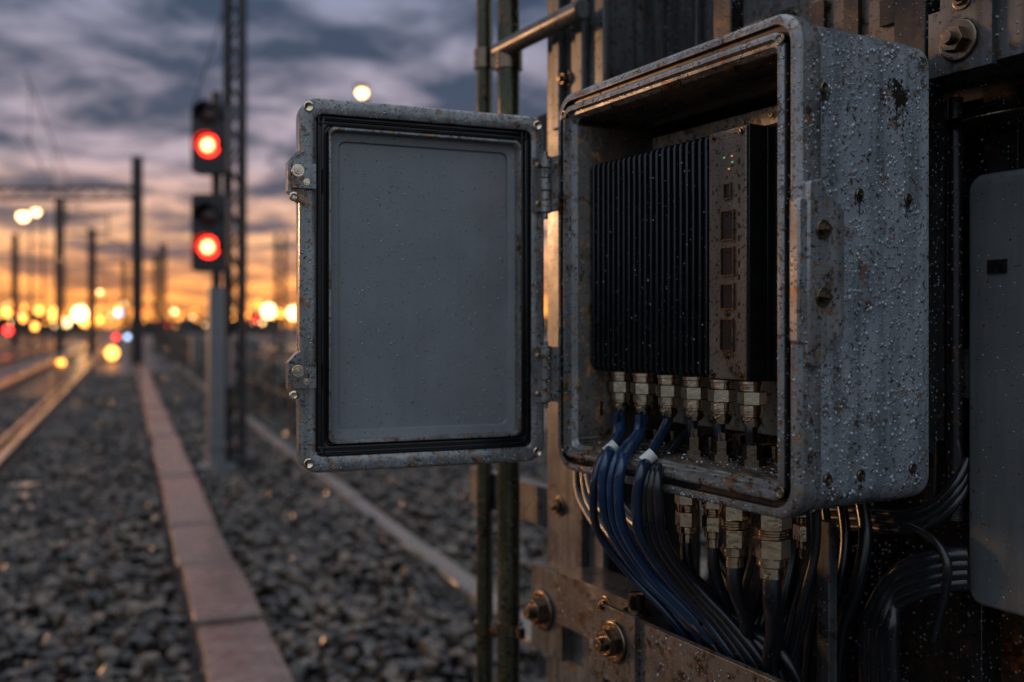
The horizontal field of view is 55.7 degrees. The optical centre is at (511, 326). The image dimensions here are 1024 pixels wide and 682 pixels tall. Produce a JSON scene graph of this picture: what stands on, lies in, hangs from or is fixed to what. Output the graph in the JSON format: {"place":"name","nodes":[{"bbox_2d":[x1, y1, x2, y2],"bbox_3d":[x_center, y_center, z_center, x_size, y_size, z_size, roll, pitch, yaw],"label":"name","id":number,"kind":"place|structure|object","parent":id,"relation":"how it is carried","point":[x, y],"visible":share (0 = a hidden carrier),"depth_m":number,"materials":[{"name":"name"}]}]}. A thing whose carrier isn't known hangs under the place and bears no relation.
{"place":"outdoors","nodes":[
{"label":"outdoors","id":0,"kind":"place"},
{"bbox_2d":[0,0,546,327],"label":"sky","id":1,"kind":"structure","parent":0,"point":[112,82],"materials":[{"name":"grey"}]},
{"bbox_2d":[0,328,706,681],"bbox_3d":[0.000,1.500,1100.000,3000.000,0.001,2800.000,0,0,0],"label":"ground","id":2,"kind":"structure","parent":0,"point":[122,366],"depth_m":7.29,"materials":[{"name":"grey gravel"}]},
{"bbox_2d":[17,211,31,349],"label":"street lamp","id":3,"kind":"object","parent":2,"relation":"on","point":[23,215],"visible":0.94,"depth_m":60.89,"materials":[{"name":"metal"}]},
{"bbox_2d":[11,234,52,344],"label":"catenary mast","id":4,"kind":"object","parent":2,"relation":"on","point":[15,246],"visible":0.96,"depth_m":77.95,"materials":[{"name":"metal"}]},
{"bbox_2d":[31,208,43,348],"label":"street lamp","id":5,"kind":"object","parent":2,"relation":"on","point":[35,211],"visible":0.94,"depth_m":62.90,"materials":[{"name":"metal"}]},
{"bbox_2d":[0,330,87,340],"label":"railway track","id":6,"kind":"structure","parent":2,"relation":"on","point":[7,338],"depth_m":134.49,"materials":[{"name":"metal"}]},
{"bbox_2d":[0,330,104,348],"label":"railway track","id":7,"kind":"structure","parent":2,"relation":"on","point":[4,345],"depth_m":96.08,"materials":[{"name":"metal"}]},
{"bbox_2d":[0,330,113,368],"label":"railway track","id":8,"kind":"structure","parent":2,"relation":"on","point":[8,358],"depth_m":53.44,"materials":[{"name":"metal"}]},
{"bbox_2d":[0,330,121,567],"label":"railway track","id":9,"kind":"structure","parent":2,"relation":"on","point":[51,379],"depth_m":20.90,"materials":[{"name":"metal"}]},
{"bbox_2d":[64,256,66,342],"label":"street lamp","id":10,"kind":"object","parent":2,"relation":"on","point":[66,305],"visible":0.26,"depth_m":85.90,"materials":[{"name":"metal"}]},
{"bbox_2d":[55,200,108,350],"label":"catenary mast","id":11,"kind":"object","parent":2,"relation":"on","point":[59,276],"visible":0.96,"depth_m":59.96,"materials":[{"name":"metal"}]},
{"bbox_2d":[97,290,103,336],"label":"street lamp","id":12,"kind":"object","parent":2,"relation":"on","point":[99,291],"visible":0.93,"depth_m":120.91,"materials":[{"name":"metal"}]},
{"bbox_2d":[88,228,124,350],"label":"catenary mast","id":13,"kind":"object","parent":2,"relation":"on","point":[92,299],"visible":0.99,"depth_m":59.95,"materials":[{"name":"metal"}]},
{"bbox_2d":[122,302,128,339],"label":"street lamp","id":14,"kind":"object","parent":2,"relation":"on","point":[127,320],"visible":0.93,"depth_m":110.90,"materials":[{"name":"metal"}]},
{"bbox_2d":[122,261,150,339],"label":"catenary mast","id":15,"kind":"object","parent":2,"relation":"on","point":[124,305],"visible":0.88,"depth_m":109.86,"materials":[{"name":"metal"}]},
{"bbox_2d":[132,156,142,365],"bbox_3d":[-14.300,-2.500,37.000,0.320,8.000,0.320,0,0,0],"label":"catenary mast","id":16,"kind":"object","parent":2,"relation":"on","point":[137,265],"visible":0.96,"depth_m":36.87,"materials":[{"name":"metal"}]},
{"bbox_2d":[0,186,136,226],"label":"signal gantry","id":17,"kind":"object","parent":16,"relation":"attached to","point":[60,188],"visible":0.99,"depth_m":36.90,"materials":[{"name":"metal"}]},
{"bbox_2d":[0,71,116,310],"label":"overhead wires","id":18,"kind":"object","parent":17,"relation":"attached to","point":[54,191],"visible":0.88,"depth_m":34.23,"materials":[{"name":"metal"}]},
{"bbox_2d":[124,243,166,333],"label":"catenary mast","id":19,"kind":"object","parent":2,"relation":"on","point":[162,255],"visible":0.89,"depth_m":74.95,"materials":[{"name":"metal"}]},
{"bbox_2d":[3,298,295,363],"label":"distant yard lamps","id":20,"kind":"object","parent":2,"relation":"on","point":[79,313],"visible":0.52,"depth_m":109.85,"materials":[{"name":"yellow"}]},
{"bbox_2d":[143,253,158,341],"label":"catenary mast","id":21,"kind":"object","parent":2,"relation":"on","point":[155,262],"visible":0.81,"depth_m":97.89,"materials":[{"name":"metal"}]},
{"bbox_2d":[189,335,206,372],"bbox_3d":[-10.016,0.890,31.961,1.180,1.220,0.880,0,0,-22],"label":"relay cabinet","id":22,"kind":"object","parent":2,"relation":"on","point":[194,348],"visible":0.42,"depth_m":31.43,"materials":[{"name":"metal"}]},
{"bbox_2d":[130,345,293,681],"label":"cable trough","id":23,"kind":"object","parent":2,"relation":"on","point":[234,640],"visible":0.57,"depth_m":5.28,"materials":[{"name":"grey concrete"}]},
{"bbox_2d":[191,91,236,477],"bbox_3d":[-2.960,-0.425,9.620,0.395,3.850,0.560,0,0,0],"label":"railway signal","id":24,"kind":"object","parent":2,"relation":"on","point":[210,213],"visible":0.96,"depth_m":9.47,"materials":[{"name":"metal"}]},
{"bbox_2d":[143,323,295,438],"bbox_3d":[-13.547,0.731,41.974,5.005,1.682,62.092,0,0,-22],"label":"scrub hedge","id":25,"kind":"object","parent":2,"relation":"on","point":[278,381],"visible":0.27,"depth_m":20.28,"materials":[{"name":"green plant"}]},
{"bbox_2d":[155,332,295,435],"bbox_3d":[-14.871,0.902,43.052,0.070,1.196,69.000,0,0,-22],"label":"trackside fence","id":26,"kind":"object","parent":2,"relation":"on","point":[170,339],"visible":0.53,"depth_m":17.12,"materials":[{"name":"metal"}]},
{"bbox_2d":[194,0,258,472],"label":"lattice mast","id":27,"kind":"object","parent":2,"relation":"on","point":[241,457],"visible":0.75,"depth_m":10.07,"materials":[{"name":"metal"}]},
{"bbox_2d":[234,339,260,388],"bbox_3d":[-6.414,0.890,22.631,0.980,1.220,0.880,0,0,-22],"label":"relay cabinet","id":28,"kind":"object","parent":2,"relation":"on","point":[253,342],"visible":0.17,"depth_m":22.33,"materials":[{"name":"metal"}]},
{"bbox_2d":[0,311,546,334],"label":"town skyline","id":29,"kind":"structure","parent":2,"relation":"on","point":[187,323],"depth_m":205.12,"materials":[{"name":"orange"}]},
{"bbox_2d":[274,233,286,352],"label":"catenary mast","id":30,"kind":"object","parent":2,"relation":"on","point":[277,259],"visible":0.91,"depth_m":56.93,"materials":[{"name":"metal"}]},
{"bbox_2d":[174,363,546,670],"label":"kerb","id":31,"kind":"structure","parent":2,"relation":"on","point":[457,581],"depth_m":6.42,"materials":[{"name":"concrete"}]},
{"bbox_2d":[354,84,369,101],"bbox_3d":[-4.642,-2.998,30.390,0.400,8.996,1.280,0,0,0],"label":"street lamp","id":32,"kind":"object","parent":2,"relation":"on","point":[362,90],"visible":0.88,"depth_m":29.87,"materials":[{"name":"metal"}]},
{"bbox_2d":[523,0,700,681],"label":"steel post","id":33,"kind":"object","parent":2,"relation":"on","point":[606,40],"visible":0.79,"depth_m":1.74,"materials":[{"name":"metal"}]},
{"bbox_2d":[469,0,1023,681],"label":"equipment rack","id":34,"kind":"object","parent":2,"relation":"on","point":[973,50],"visible":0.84,"depth_m":1.23,"materials":[{"name":"metal"}]},
{"bbox_2d":[473,0,496,681],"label":"steel conduit","id":35,"kind":"object","parent":34,"relation":"attached to","point":[484,69],"visible":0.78,"depth_m":1.97,"materials":[{"name":"grey metal"}]},
{"bbox_2d":[494,0,524,681],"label":"steel conduit","id":36,"kind":"object","parent":34,"relation":"attached to","point":[509,630],"visible":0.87,"depth_m":1.82,"materials":[{"name":"grey metal"}]},
{"bbox_2d":[286,14,934,580],"bbox_3d":[0.110,-0.023,1.185,0.631,0.606,0.573,0,0,-30],"label":"equipment enclosure","id":37,"kind":"object","parent":34,"relation":"attached to","point":[420,342],"visible":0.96,"depth_m":1.27,"materials":[{"name":"paint"}]},
{"bbox_2d":[286,98,543,472],"bbox_3d":[-0.123,-0.054,1.325,0.364,0.491,0.053,0,0,-22],"label":"door","id":38,"kind":"structure","parent":37,"relation":"in","point":[420,230],"depth_m":1.33,"materials":[{"name":"paint"}]},
{"bbox_2d":[592,123,777,427],"bbox_3d":[0.233,-0.056,1.240,0.109,0.346,0.318,0,0,-30],"label":"industrial computer","id":39,"kind":"object","parent":37,"relation":"attached to","point":[684,260],"visible":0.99,"depth_m":1.18,"materials":[{"name":"black metal"}]},
{"bbox_2d":[573,409,969,681],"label":"cable bundle","id":40,"kind":"object","parent":34,"relation":"attached to","point":[754,620],"visible":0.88,"depth_m":1.20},
{"bbox_2d":[969,168,1023,616],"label":"junction box","id":41,"kind":"object","parent":34,"relation":"attached to","point":[996,387],"visible":1,"depth_m":1.15,"materials":[{"name":"paint"}]}
]}

